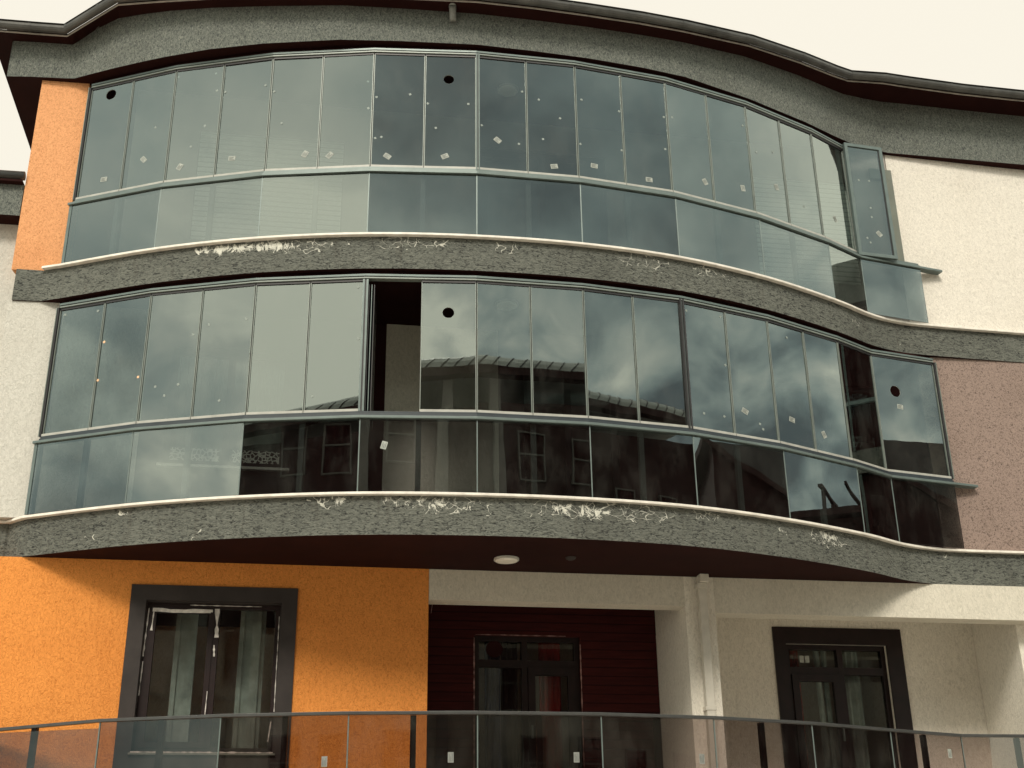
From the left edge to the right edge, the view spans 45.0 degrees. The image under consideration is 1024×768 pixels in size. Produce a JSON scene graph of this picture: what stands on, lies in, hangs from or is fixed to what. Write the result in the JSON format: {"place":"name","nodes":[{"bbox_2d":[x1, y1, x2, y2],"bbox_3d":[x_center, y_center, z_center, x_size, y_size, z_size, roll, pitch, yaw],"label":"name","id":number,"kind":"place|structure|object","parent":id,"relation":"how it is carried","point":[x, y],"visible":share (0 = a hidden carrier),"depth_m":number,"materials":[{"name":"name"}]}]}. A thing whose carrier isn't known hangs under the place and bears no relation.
{"place":"outdoors","nodes":[
{"label":"outdoors","id":0,"kind":"place"},
{"bbox_2d":[0,0,1023,184],"label":"sky","id":1,"kind":"structure","parent":0,"point":[975,42],"materials":[{"name":"white"}]},
{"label":"pavement","id":2,"kind":"structure","parent":0,"visible":0},
{"bbox_2d":[0,0,1023,733],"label":"apartment building","id":3,"kind":"structure","parent":2,"relation":"on","point":[268,604],"depth_m":14.60,"materials":[{"name":"paint"}]},
{"bbox_2d":[0,170,25,349],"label":"neighbour wing","id":4,"kind":"structure","parent":3,"relation":"attached to","point":[12,186],"depth_m":14.70,"materials":[{"name":"white paint"}]},
{"bbox_2d":[118,584,297,717],"bbox_3d":[-3.191,3.124,13.072,1.735,1.890,0.472,3,-23,-9],"label":"window","id":5,"kind":"structure","parent":3,"relation":"in","point":[146,600],"depth_m":13.16,"materials":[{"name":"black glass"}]},
{"bbox_2d":[449,3,455,21],"bbox_3d":[-0.715,-4.524,14.907,0.092,0.274,0.211,-1,-23,0],"label":"outlet pipe","id":6,"kind":"object","parent":3,"relation":"attached to","point":[452,12],"visible":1,"depth_m":14.89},
{"bbox_2d":[24,415,977,548],"bbox_3d":[0.393,1.058,13.619,11.148,0.827,1.523,3,-23,-9],"label":"glass railing","id":7,"kind":"object","parent":3,"relation":"on","point":[361,453],"visible":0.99,"depth_m":13.01,"materials":[{"name":"grey glass"}]},
{"bbox_2d":[38,272,954,481],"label":"balcony glazing","id":8,"kind":"structure","parent":7,"relation":"on","point":[218,350],"depth_m":13.63,"materials":[{"name":"grey glass"}]},
{"bbox_2d":[61,169,941,322],"bbox_3d":[0.356,-1.710,14.788,11.148,0.817,1.523,3,-23,-9],"label":"glass railing","id":9,"kind":"object","parent":3,"relation":"on","point":[392,200],"visible":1,"depth_m":14.19,"materials":[{"name":"grey glass"}]},
{"bbox_2d":[72,46,919,265],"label":"balcony glazing","id":10,"kind":"structure","parent":9,"relation":"on","point":[250,114],"depth_m":14.78,"materials":[{"name":"grey glass"}]},
{"bbox_2d":[494,555,518,563],"bbox_3d":[-0.060,1.900,13.326,0.274,0.040,0.274,-1,-23,0],"label":"ceiling lamp","id":11,"kind":"object","parent":3,"relation":"attached to","point":[506,559],"visible":1,"depth_m":13.26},
{"bbox_2d":[0,711,1023,767],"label":"glass railing","id":12,"kind":"object","parent":3,"relation":"on","point":[435,739],"visible":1,"depth_m":11.86,"materials":[{"name":"glass"}]},
{"bbox_2d":[473,634,582,711],"bbox_3d":[0.162,4.072,14.642,1.310,2.123,0.417,3,-23,-9],"label":"balcony door","id":13,"kind":"structure","parent":3,"relation":"in","point":[500,652],"depth_m":14.82,"materials":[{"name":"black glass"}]},
{"bbox_2d":[565,556,575,560],"bbox_3d":[0.632,1.881,13.321,0.120,0.029,0.120,-1,-23,0],"label":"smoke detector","id":14,"kind":"object","parent":3,"relation":"attached to","point":[570,558],"visible":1,"depth_m":13.29,"materials":[{"name":"black plastic"}]},
{"bbox_2d":[695,574,716,715],"bbox_3d":[2.190,4.510,13.136,0.125,5.053,0.163,3,-23,-9],"label":"downpipe","id":15,"kind":"object","parent":3,"relation":"attached to","point":[710,708],"visible":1,"depth_m":13.80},
{"bbox_2d":[772,626,912,729],"bbox_3d":[4.061,4.182,15.225,1.695,2.298,0.318,3,-23,-9],"label":"balcony door","id":16,"kind":"structure","parent":3,"relation":"in","point":[844,677],"depth_m":15.40,"materials":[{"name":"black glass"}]}
]}

